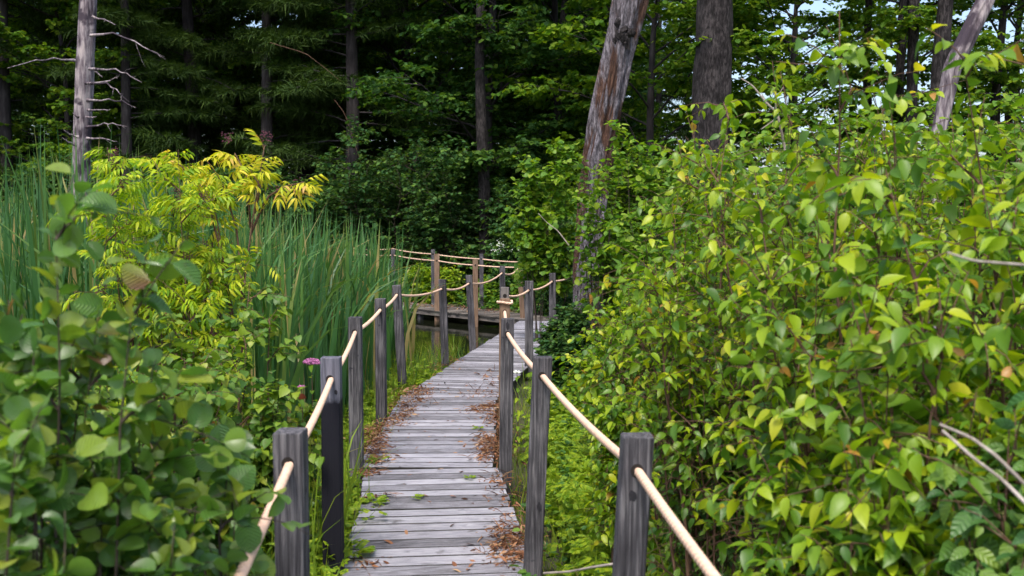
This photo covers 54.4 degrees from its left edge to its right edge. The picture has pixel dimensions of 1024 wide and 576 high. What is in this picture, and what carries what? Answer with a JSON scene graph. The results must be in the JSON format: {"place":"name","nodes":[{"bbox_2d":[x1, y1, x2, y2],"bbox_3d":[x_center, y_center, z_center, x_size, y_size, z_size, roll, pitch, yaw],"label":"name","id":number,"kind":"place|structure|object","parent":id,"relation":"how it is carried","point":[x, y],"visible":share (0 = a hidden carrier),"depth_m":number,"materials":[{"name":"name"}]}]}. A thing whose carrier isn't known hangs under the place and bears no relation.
{"place":"outdoors","nodes":[
{"label":"outdoors","id":0,"kind":"place"},
{"bbox_2d":[404,317,498,361],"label":"pond water","id":1,"kind":"structure","parent":0,"point":[425,328],"depth_m":18.22,"materials":[{"name":"green liquid"}]},
{"bbox_2d":[31,0,1023,218],"label":"sky","id":2,"kind":"structure","parent":0,"point":[817,6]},
{"bbox_2d":[38,218,1020,575],"bbox_3d":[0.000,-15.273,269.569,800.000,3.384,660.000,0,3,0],"label":"ground","id":3,"kind":"structure","parent":0,"point":[516,472],"depth_m":8.56,"materials":[{"name":"soil"}]},
{"bbox_2d":[0,288,103,575],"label":"alder shrub","id":4,"kind":"object","parent":3,"relation":"on","point":[11,355],"visible":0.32,"depth_m":2.11,"materials":[{"name":"green plant"}]},
{"bbox_2d":[0,0,108,204],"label":"pine tree","id":5,"kind":"object","parent":3,"relation":"on","point":[36,19],"visible":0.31,"depth_m":30.05,"materials":[{"name":"plant"}]},
{"bbox_2d":[0,156,137,231],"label":"leafy bush","id":6,"kind":"object","parent":3,"relation":"on","point":[26,174],"visible":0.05,"depth_m":25.54,"materials":[{"name":"green plant"}]},
{"bbox_2d":[8,0,161,192],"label":"broadleaf tree","id":7,"kind":"object","parent":3,"relation":"on","point":[23,116],"visible":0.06,"depth_m":36.45,"materials":[{"name":"green plant"}]},
{"bbox_2d":[9,0,164,228],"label":"pale snag","id":8,"kind":"object","parent":3,"relation":"on","point":[85,69],"visible":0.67,"depth_m":16.69,"materials":[{"name":"grey wood"}]},
{"bbox_2d":[0,0,203,196],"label":"broadleaf tree","id":9,"kind":"object","parent":3,"relation":"on","point":[66,91],"visible":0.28,"depth_m":29.14,"materials":[{"name":"green plant"}]},
{"bbox_2d":[10,453,197,575],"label":"alder shrub","id":10,"kind":"object","parent":3,"relation":"on","point":[106,555],"visible":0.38,"depth_m":2.05,"materials":[{"name":"green plant"}]},
{"bbox_2d":[11,352,214,566],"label":"viburnum shrub","id":11,"kind":"object","parent":3,"relation":"on","point":[115,412],"visible":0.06,"depth_m":3.83,"materials":[{"name":"green plant"}]},
{"bbox_2d":[0,391,230,575],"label":"alder shrub","id":12,"kind":"object","parent":3,"relation":"on","point":[31,436],"visible":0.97,"depth_m":1.83,"materials":[{"name":"green plant"}]},
{"bbox_2d":[0,0,238,193],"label":"pine tree","id":13,"kind":"object","parent":3,"relation":"on","point":[121,13],"visible":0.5,"depth_m":28.50,"materials":[{"name":"plant"}]},
{"bbox_2d":[0,162,255,575],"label":"alder shrub","id":14,"kind":"object","parent":3,"relation":"on","point":[99,451],"visible":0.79,"depth_m":2.01,"materials":[{"name":"green plant"}]},
{"bbox_2d":[0,293,258,575],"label":"alder shrub","id":15,"kind":"object","parent":3,"relation":"on","point":[166,490],"visible":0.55,"depth_m":2.11,"materials":[{"name":"green plant"}]},
{"bbox_2d":[45,146,281,444],"bbox_3d":[-2.025,0.328,6.068,1.232,2.368,1.336,-1,3,-10],"label":"elderberry shrub","id":16,"kind":"object","parent":3,"relation":"on","point":[176,301],"visible":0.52,"depth_m":5.79,"materials":[{"name":"green plant"}]},
{"bbox_2d":[89,311,251,565],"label":"viburnum shrub","id":17,"kind":"object","parent":3,"relation":"on","point":[172,357],"visible":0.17,"depth_m":4.63,"materials":[{"name":"green plant"}]},
{"bbox_2d":[37,0,311,183],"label":"pine tree","id":18,"kind":"object","parent":3,"relation":"on","point":[194,137],"visible":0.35,"depth_m":29.93,"materials":[{"name":"plant"}]},
{"bbox_2d":[68,0,282,208],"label":"broadleaf tree","id":19,"kind":"object","parent":3,"relation":"on","point":[98,130],"visible":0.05,"depth_m":34.32,"materials":[{"name":"green plant"}]},
{"bbox_2d":[141,371,265,575],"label":"viburnum shrub","id":20,"kind":"object","parent":3,"relation":"on","point":[226,397],"visible":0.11,"depth_m":3.88,"materials":[{"name":"green plant"}]},
{"bbox_2d":[122,248,307,540],"bbox_3d":[-1.459,0.660,5.054,0.961,1.716,0.813,-3,5,-43],"label":"viburnum shrub","id":21,"kind":"object","parent":3,"relation":"on","point":[258,334],"visible":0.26,"depth_m":5.16,"materials":[{"name":"green plant"}]},
{"bbox_2d":[98,0,339,192],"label":"broadleaf tree","id":22,"kind":"object","parent":3,"relation":"on","point":[213,28],"visible":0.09,"depth_m":32.66,"materials":[{"name":"green plant"}]},
{"bbox_2d":[0,121,463,470],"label":"cattail reeds","id":23,"kind":"object","parent":3,"relation":"on","point":[326,290],"visible":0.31,"depth_m":8.50,"materials":[{"name":"plant"}]},
{"bbox_2d":[151,414,313,575],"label":"alder shrub","id":24,"kind":"object","parent":3,"relation":"on","point":[240,472],"visible":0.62,"depth_m":2.31,"materials":[{"name":"green plant"}]},
{"bbox_2d":[141,129,328,366],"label":"elderberry shrub","id":25,"kind":"object","parent":3,"relation":"on","point":[249,186],"visible":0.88,"depth_m":6.13,"materials":[{"name":"yellow plant"}]},
{"bbox_2d":[43,357,447,575],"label":"ground cover","id":26,"kind":"object","parent":3,"relation":"on","point":[410,381],"visible":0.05,"depth_m":9.95,"materials":[{"name":"green plant"}]},
{"bbox_2d":[139,0,382,224],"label":"pine tree","id":27,"kind":"object","parent":3,"relation":"on","point":[299,7],"visible":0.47,"depth_m":28.24,"materials":[{"name":"plant"}]},
{"bbox_2d":[188,163,342,254],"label":"leafy bush","id":28,"kind":"object","parent":3,"relation":"on","point":[284,212],"visible":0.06,"depth_m":25.75,"materials":[{"name":"green plant"}]},
{"bbox_2d":[243,400,321,524],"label":"viburnum shrub","id":29,"kind":"object","parent":3,"relation":"on","point":[307,410],"visible":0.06,"depth_m":5.39,"materials":[{"name":"green plant"}]},
{"bbox_2d":[243,370,324,562],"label":"viburnum shrub","id":30,"kind":"object","parent":3,"relation":"on","point":[261,456],"visible":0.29,"depth_m":4.60,"materials":[{"name":"green plant"}]},
{"bbox_2d":[273,427,309,575],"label":"rail post","id":31,"kind":"object","parent":3,"relation":"on","point":[292,549],"visible":0.88,"depth_m":2.97,"materials":[{"name":"wood"}]},
{"bbox_2d":[234,294,397,575],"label":"rail rope","id":32,"kind":"object","parent":31,"relation":"attached to","point":[244,568],"visible":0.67,"depth_m":2.90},
{"bbox_2d":[207,399,400,575],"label":"grass","id":33,"kind":"structure","parent":3,"relation":"on","point":[351,484],"depth_m":5.01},
{"bbox_2d":[224,467,387,575],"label":"ground cover","id":34,"kind":"object","parent":3,"relation":"on","point":[328,569],"visible":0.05,"depth_m":5.03,"materials":[{"name":"green plant"}]},
{"bbox_2d":[181,0,431,181],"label":"pine tree","id":35,"kind":"object","parent":3,"relation":"on","point":[211,144],"visible":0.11,"depth_m":32.27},
{"bbox_2d":[234,163,405,261],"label":"leafy bush","id":36,"kind":"object","parent":3,"relation":"on","point":[312,210],"visible":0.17,"depth_m":26.30,"materials":[{"name":"green plant"}]},
{"bbox_2d":[320,356,343,575],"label":"rail post","id":37,"kind":"object","parent":3,"relation":"on","point":[332,447],"visible":0.88,"depth_m":4.69,"materials":[{"name":"wood"}]},
{"bbox_2d":[208,0,475,274],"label":"pine tree","id":38,"kind":"object","parent":3,"relation":"on","point":[313,120],"visible":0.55,"depth_m":28.11,"materials":[{"name":"plant"}]},
{"bbox_2d":[348,316,363,487],"bbox_3d":[-1.075,1.091,6.877,0.093,1.788,0.094,0,3,0],"label":"rail post","id":39,"kind":"object","parent":3,"relation":"on","point":[355,368],"visible":0.56,"depth_m":6.82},
{"bbox_2d":[223,0,531,266],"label":"broadleaf tree","id":40,"kind":"object","parent":3,"relation":"on","point":[382,61],"visible":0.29,"depth_m":29.40,"materials":[{"name":"green plant"}]},
{"bbox_2d":[271,335,483,575],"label":"grass","id":41,"kind":"structure","parent":3,"relation":"on","point":[452,354],"depth_m":10.86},
{"bbox_2d":[375,298,386,435],"bbox_3d":[-1.139,0.984,8.673,0.093,1.789,0.094,0,3,0],"label":"rail post","id":42,"kind":"object","parent":3,"relation":"on","point":[381,364],"visible":0.61,"depth_m":8.61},
{"bbox_2d":[296,0,465,206],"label":"broadleaf tree","id":43,"kind":"object","parent":3,"relation":"on","point":[335,58],"visible":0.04,"depth_m":35.49,"materials":[{"name":"green plant"}]},
{"bbox_2d":[295,114,475,275],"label":"leafy bush","id":44,"kind":"object","parent":3,"relation":"on","point":[371,177],"visible":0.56,"depth_m":25.49,"materials":[{"name":"green plant"}]},
{"bbox_2d":[399,261,466,303],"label":"leafy bush","id":45,"kind":"object","parent":3,"relation":"on","point":[449,276],"visible":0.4,"depth_m":23.68,"materials":[{"name":"green plant"}]},
{"bbox_2d":[438,279,448,369],"bbox_3d":[-0.814,0.785,12.068,0.143,1.784,0.094,0,3,0],"label":"rail post","id":46,"kind":"object","parent":3,"relation":"on","point":[443,322],"visible":0.68,"depth_m":12.00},
{"bbox_2d":[342,321,548,575],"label":"boardwalk","id":47,"kind":"structure","parent":3,"relation":"on","point":[431,542],"depth_m":6.33,"materials":[{"name":"grey wood"}]},
{"bbox_2d":[392,285,406,392],"bbox_3d":[-1.171,0.865,10.570,0.191,1.801,0.094,0,3,0],"label":"rail post","id":48,"kind":"object","parent":47,"relation":"attached to","point":[399,338],"visible":0.62,"depth_m":10.51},
{"bbox_2d":[343,355,560,575],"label":"leaf litter","id":49,"kind":"object","parent":47,"relation":"on","point":[513,542],"visible":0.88,"depth_m":7.23,"materials":[{"name":"plant"}]},
{"bbox_2d":[375,132,565,284],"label":"leafy bush","id":50,"kind":"object","parent":3,"relation":"on","point":[440,232],"visible":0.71,"depth_m":24.69,"materials":[{"name":"green plant"}]},
{"bbox_2d":[340,0,608,232],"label":"broadleaf tree","id":51,"kind":"object","parent":3,"relation":"on","point":[492,39],"visible":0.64,"depth_m":25.46,"materials":[{"name":"green plant"}]},
{"bbox_2d":[403,302,557,323],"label":"boardwalk","id":52,"kind":"structure","parent":3,"relation":"on","point":[452,312],"depth_m":20.16,"materials":[{"name":"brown wood"}]},
{"bbox_2d":[475,0,491,286],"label":"dark trunk tree","id":53,"kind":"object","parent":3,"relation":"on","point":[482,143],"visible":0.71,"depth_m":24.70,"materials":[{"name":"brown plant"}]},
{"bbox_2d":[487,232,517,294],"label":"flowering bush","id":54,"kind":"object","parent":3,"relation":"on","point":[503,252],"visible":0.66,"depth_m":22.70,"materials":[{"name":"green plant"}]},
{"bbox_2d":[498,298,509,450],"bbox_3d":[-0.070,0.985,8.573,0.107,1.798,0.094,0,3,0],"label":"rail post","id":55,"kind":"object","parent":3,"relation":"on","point":[504,307],"visible":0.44,"depth_m":8.49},
{"bbox_2d":[503,311,720,575],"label":"rail rope","id":56,"kind":"object","parent":55,"relation":"attached to","point":[700,558],"visible":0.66,"depth_m":2.73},
{"bbox_2d":[499,318,513,506],"bbox_3d":[-0.042,1.097,6.777,0.116,1.788,0.094,0,3,0],"label":"rail post","id":57,"kind":"object","parent":3,"relation":"on","point":[506,402],"visible":0.72,"depth_m":6.71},
{"bbox_2d":[469,185,563,278],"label":"leafy bush","id":58,"kind":"object","parent":3,"relation":"on","point":[498,229],"visible":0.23,"depth_m":24.16,"materials":[{"name":"green plant"}]},
{"bbox_2d":[523,356,552,575],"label":"rail post","id":59,"kind":"object","parent":3,"relation":"on","point":[537,473],"visible":0.94,"depth_m":4.69,"materials":[{"name":"wood"}]},
{"bbox_2d":[497,361,582,575],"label":"grass","id":60,"kind":"structure","parent":3,"relation":"on","point":[553,536],"depth_m":6.97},
{"bbox_2d":[501,136,581,340],"bbox_3d":[0.489,-0.530,14.489,1.458,3.299,1.310,2,4,27],"label":"slender sapling","id":61,"kind":"object","parent":3,"relation":"on","point":[534,239],"visible":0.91,"depth_m":14.32,"materials":[{"name":"green plant"}]},
{"bbox_2d":[416,0,674,199],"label":"broadleaf tree","id":62,"kind":"object","parent":3,"relation":"on","point":[555,7],"visible":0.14,"depth_m":28.11,"materials":[{"name":"green plant"}]},
{"bbox_2d":[534,321,581,404],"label":"leafy bush","id":63,"kind":"object","parent":3,"relation":"on","point":[562,348],"visible":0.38,"depth_m":9.56,"materials":[{"name":"green plant"}]},
{"bbox_2d":[542,296,599,361],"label":"leafy bush","id":64,"kind":"object","parent":3,"relation":"on","point":[576,323],"visible":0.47,"depth_m":12.53,"materials":[{"name":"green plant"}]},
{"bbox_2d":[552,329,619,427],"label":"leafy bush","id":65,"kind":"object","parent":3,"relation":"on","point":[582,366],"visible":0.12,"depth_m":8.22,"materials":[{"name":"green plant"}]},
{"bbox_2d":[492,0,692,236],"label":"broadleaf tree","id":66,"kind":"object","parent":3,"relation":"on","point":[646,68],"visible":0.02,"depth_m":35.34,"materials":[{"name":"green plant"}]},
{"bbox_2d":[569,142,636,353],"bbox_3d":[1.028,-0.285,11.860,0.762,2.907,0.791,3,5,41],"label":"slender sapling","id":67,"kind":"object","parent":3,"relation":"on","point":[588,228],"visible":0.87,"depth_m":11.82,"materials":[{"name":"green plant"}]},
{"bbox_2d":[452,0,759,202],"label":"broadleaf tree","id":68,"kind":"object","parent":3,"relation":"on","point":[678,120],"visible":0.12,"depth_m":28.81,"materials":[{"name":"green plant"}]},
{"bbox_2d":[567,315,646,446],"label":"dogwood shrub","id":69,"kind":"object","parent":3,"relation":"on","point":[581,378],"visible":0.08,"depth_m":6.57,"materials":[{"name":"green plant"}]},
{"bbox_2d":[573,0,648,346],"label":"dead tree","id":70,"kind":"object","parent":3,"relation":"on","point":[626,19],"visible":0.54,"depth_m":12.77,"materials":[{"name":"wood"}]},
{"bbox_2d":[546,143,679,284],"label":"leafy bush","id":71,"kind":"object","parent":3,"relation":"on","point":[626,202],"visible":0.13,"depth_m":19.80,"materials":[{"name":"green plant"}]},
{"bbox_2d":[578,378,657,567],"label":"dogwood shrub","id":72,"kind":"object","parent":3,"relation":"on","point":[610,418],"visible":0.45,"depth_m":4.60,"materials":[{"name":"green plant"}]},
{"bbox_2d":[568,299,683,516],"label":"dogwood shrub","id":73,"kind":"object","parent":3,"relation":"on","point":[602,371],"visible":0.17,"depth_m":5.23,"materials":[{"name":"green plant"}]},
{"bbox_2d":[612,432,653,575],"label":"rail post","id":74,"kind":"object","parent":3,"relation":"on","point":[636,449],"visible":0.95,"depth_m":2.90,"materials":[{"name":"wood"}]},
{"bbox_2d":[485,0,808,248],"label":"broadleaf tree","id":75,"kind":"object","parent":3,"relation":"on","point":[649,80],"visible":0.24,"depth_m":23.93,"materials":[{"name":"green plant"}]},
{"bbox_2d":[590,119,705,328],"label":"leafy bush","id":76,"kind":"object","parent":3,"relation":"on","point":[649,182],"visible":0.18,"depth_m":10.92,"materials":[{"name":"green plant"}]},
{"bbox_2d":[623,0,692,237],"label":"tree","id":77,"kind":"object","parent":3,"relation":"on","point":[660,99],"visible":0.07,"depth_m":49.98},
{"bbox_2d":[587,133,765,554],"bbox_3d":[0.824,0.425,4.997,0.902,2.399,0.896,0,3,0],"label":"dogwood shrub","id":78,"kind":"object","parent":3,"relation":"on","point":[673,287],"visible":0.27,"depth_m":5.00,"materials":[{"name":"green plant"}]},
{"bbox_2d":[579,234,786,575],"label":"dogwood shrub","id":79,"kind":"object","parent":3,"relation":"on","point":[669,385],"visible":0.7,"depth_m":3.89,"materials":[{"name":"green plant"}]},
{"bbox_2d":[509,331,869,575],"bbox_3d":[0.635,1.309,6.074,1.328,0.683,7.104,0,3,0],"label":"ground cover","id":80,"kind":"object","parent":3,"relation":"on","point":[581,493],"visible":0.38,"depth_m":5.68,"materials":[{"name":"green plant"}]},
{"bbox_2d":[599,151,809,385],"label":"leafy bush","id":81,"kind":"object","parent":3,"relation":"on","point":[622,222],"visible":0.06,"depth_m":9.44,"materials":[{"name":"green plant"}]},
{"bbox_2d":[647,317,762,575],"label":"dogwood shrub","id":82,"kind":"object","parent":3,"relation":"on","point":[728,561],"visible":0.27,"depth_m":4.03,"materials":[{"name":"green plant"}]},
{"bbox_2d":[689,0,732,241],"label":"dark trunk tree","id":83,"kind":"object","parent":3,"relation":"on","point":[712,76],"visible":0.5,"depth_m":19.47,"materials":[{"name":"brown plant"}]},
{"bbox_2d":[619,152,807,420],"bbox_3d":[1.168,0.367,6.054,1.236,2.326,1.536,1,4,17],"label":"dogwood shrub","id":84,"kind":"object","parent":3,"relation":"on","point":[751,169],"visible":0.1,"depth_m":6.05,"materials":[{"name":"green plant"}]},
{"bbox_2d":[625,105,875,572],"bbox_3d":[1.067,0.433,4.406,1.058,2.503,0.871,2,4,34],"label":"dogwood shrub","id":85,"kind":"object","parent":3,"relation":"on","point":[681,173],"visible":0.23,"depth_m":4.47,"materials":[{"name":"green plant"}]},
{"bbox_2d":[711,389,831,575],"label":"dogwood shrub","id":86,"kind":"object","parent":3,"relation":"on","point":[767,486],"visible":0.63,"depth_m":2.73,"materials":[{"name":"green plant"}]},
{"bbox_2d":[641,61,926,543],"bbox_3d":[1.050,0.440,3.741,0.869,2.606,1.112,-3,5,-42],"label":"dogwood shrub","id":87,"kind":"object","parent":3,"relation":"on","point":[785,242],"visible":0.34,"depth_m":3.77,"materials":[{"name":"green plant"}]},
{"bbox_2d":[704,97,864,354],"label":"leafy bush","id":88,"kind":"object","parent":3,"relation":"on","point":[849,120],"visible":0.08,"depth_m":11.11,"materials":[{"name":"green plant"}]},
{"bbox_2d":[646,0,955,298],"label":"broadleaf tree","id":89,"kind":"object","parent":3,"relation":"on","point":[799,84],"visible":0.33,"depth_m":20.84,"materials":[{"name":"green plant"}]},
{"bbox_2d":[732,0,897,210],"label":"broadleaf tree","id":90,"kind":"object","parent":3,"relation":"on","point":[835,90],"visible":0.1,"depth_m":36.12,"materials":[{"name":"green plant"}]},
{"bbox_2d":[662,119,990,464],"bbox_3d":[1.962,0.152,6.430,1.942,2.580,1.463,0,3,0],"label":"dogwood shrub","id":91,"kind":"object","parent":3,"relation":"on","point":[757,139],"visible":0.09,"depth_m":6.30,"materials":[{"name":"green plant"}]},
{"bbox_2d":[666,222,995,575],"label":"dogwood shrub","id":92,"kind":"object","parent":3,"relation":"on","point":[786,390],"visible":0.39,"depth_m":2.90,"materials":[{"name":"green plant"}]},
{"bbox_2d":[687,11,982,554],"bbox_3d":[1.135,0.440,3.337,0.985,2.656,0.796,0,3,0],"label":"dogwood shrub","id":93,"kind":"object","parent":3,"relation":"on","point":[853,54],"visible":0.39,"depth_m":3.21,"materials":[{"name":"green plant"}]},
{"bbox_2d":[765,390,952,575],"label":"dogwood shrub","id":94,"kind":"object","parent":3,"relation":"on","point":[862,533],"visible":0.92,"depth_m":2.40,"materials":[{"name":"green plant"}]},
{"bbox_2d":[740,0,1023,219],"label":"broadleaf tree","id":95,"kind":"object","parent":3,"relation":"on","point":[991,39],"visible":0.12,"depth_m":22.45,"materials":[{"name":"green plant"}]},
{"bbox_2d":[764,246,1023,575],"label":"dogwood shrub","id":96,"kind":"object","parent":3,"relation":"on","point":[908,439],"visible":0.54,"depth_m":2.44,"materials":[{"name":"green plant"}]},
{"bbox_2d":[769,42,1022,558],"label":"dogwood shrub","id":97,"kind":"object","parent":3,"relation":"on","point":[854,165],"visible":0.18,"depth_m":3.90,"materials":[{"name":"green plant"}]},
{"bbox_2d":[814,88,977,338],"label":"leafy bush","id":98,"kind":"object","parent":3,"relation":"on","point":[932,104],"visible":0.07,"depth_m":11.98,"materials":[{"name":"green plant"}]},
{"bbox_2d":[769,170,1023,574],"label":"dogwood shrub","id":99,"kind":"object","parent":3,"relation":"on","point":[988,345],"visible":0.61,"depth_m":2.57,"materials":[{"name":"green plant"}]},
{"bbox_2d":[905,0,919,252],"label":"dark trunk tree","id":100,"kind":"object","parent":3,"relation":"on","point":[913,40],"visible":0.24,"depth_m":20.68,"materials":[{"name":"brown plant"}]},
{"bbox_2d":[828,0,1023,286],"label":"broadleaf tree","id":101,"kind":"object","parent":3,"relation":"on","point":[996,89],"visible":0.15,"depth_m":22.58,"materials":[{"name":"green plant"}]},
{"bbox_2d":[829,92,1023,404],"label":"dogwood shrub","id":102,"kind":"object","parent":3,"relation":"on","point":[1015,131],"visible":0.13,"depth_m":6.77,"materials":[{"name":"green plant"}]},
{"bbox_2d":[927,0,953,162],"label":"dark trunk tree","id":103,"kind":"object","parent":3,"relation":"on","point":[944,15],"visible":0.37,"depth_m":19.64,"materials":[{"name":"brown plant"}]},
{"bbox_2d":[888,0,1023,167],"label":"broadleaf tree","id":104,"kind":"object","parent":3,"relation":"on","point":[1018,28],"visible":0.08,"depth_m":27.92,"materials":[{"name":"green plant"}]},
{"bbox_2d":[890,24,1023,507],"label":"dogwood shrub","id":105,"kind":"object","parent":3,"relation":"on","point":[1012,190],"visible":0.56,"depth_m":2.94,"materials":[{"name":"green plant"}]},
{"bbox_2d":[925,0,994,438],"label":"grey snag","id":106,"kind":"object","parent":3,"relation":"on","point":[971,28],"visible":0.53,"depth_m":8.85,"materials":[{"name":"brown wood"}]},
{"bbox_2d":[907,91,1023,369],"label":"leafy bush","id":107,"kind":"object","parent":3,"relation":"on","point":[994,104],"visible":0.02,"depth_m":11.12,"materials":[{"name":"green plant"}]},
{"bbox_2d":[915,392,1023,575],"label":"dogwood shrub","id":108,"kind":"object","parent":3,"relation":"on","point":[985,555],"visible":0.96,"depth_m":2.21,"materials":[{"name":"green plant"}]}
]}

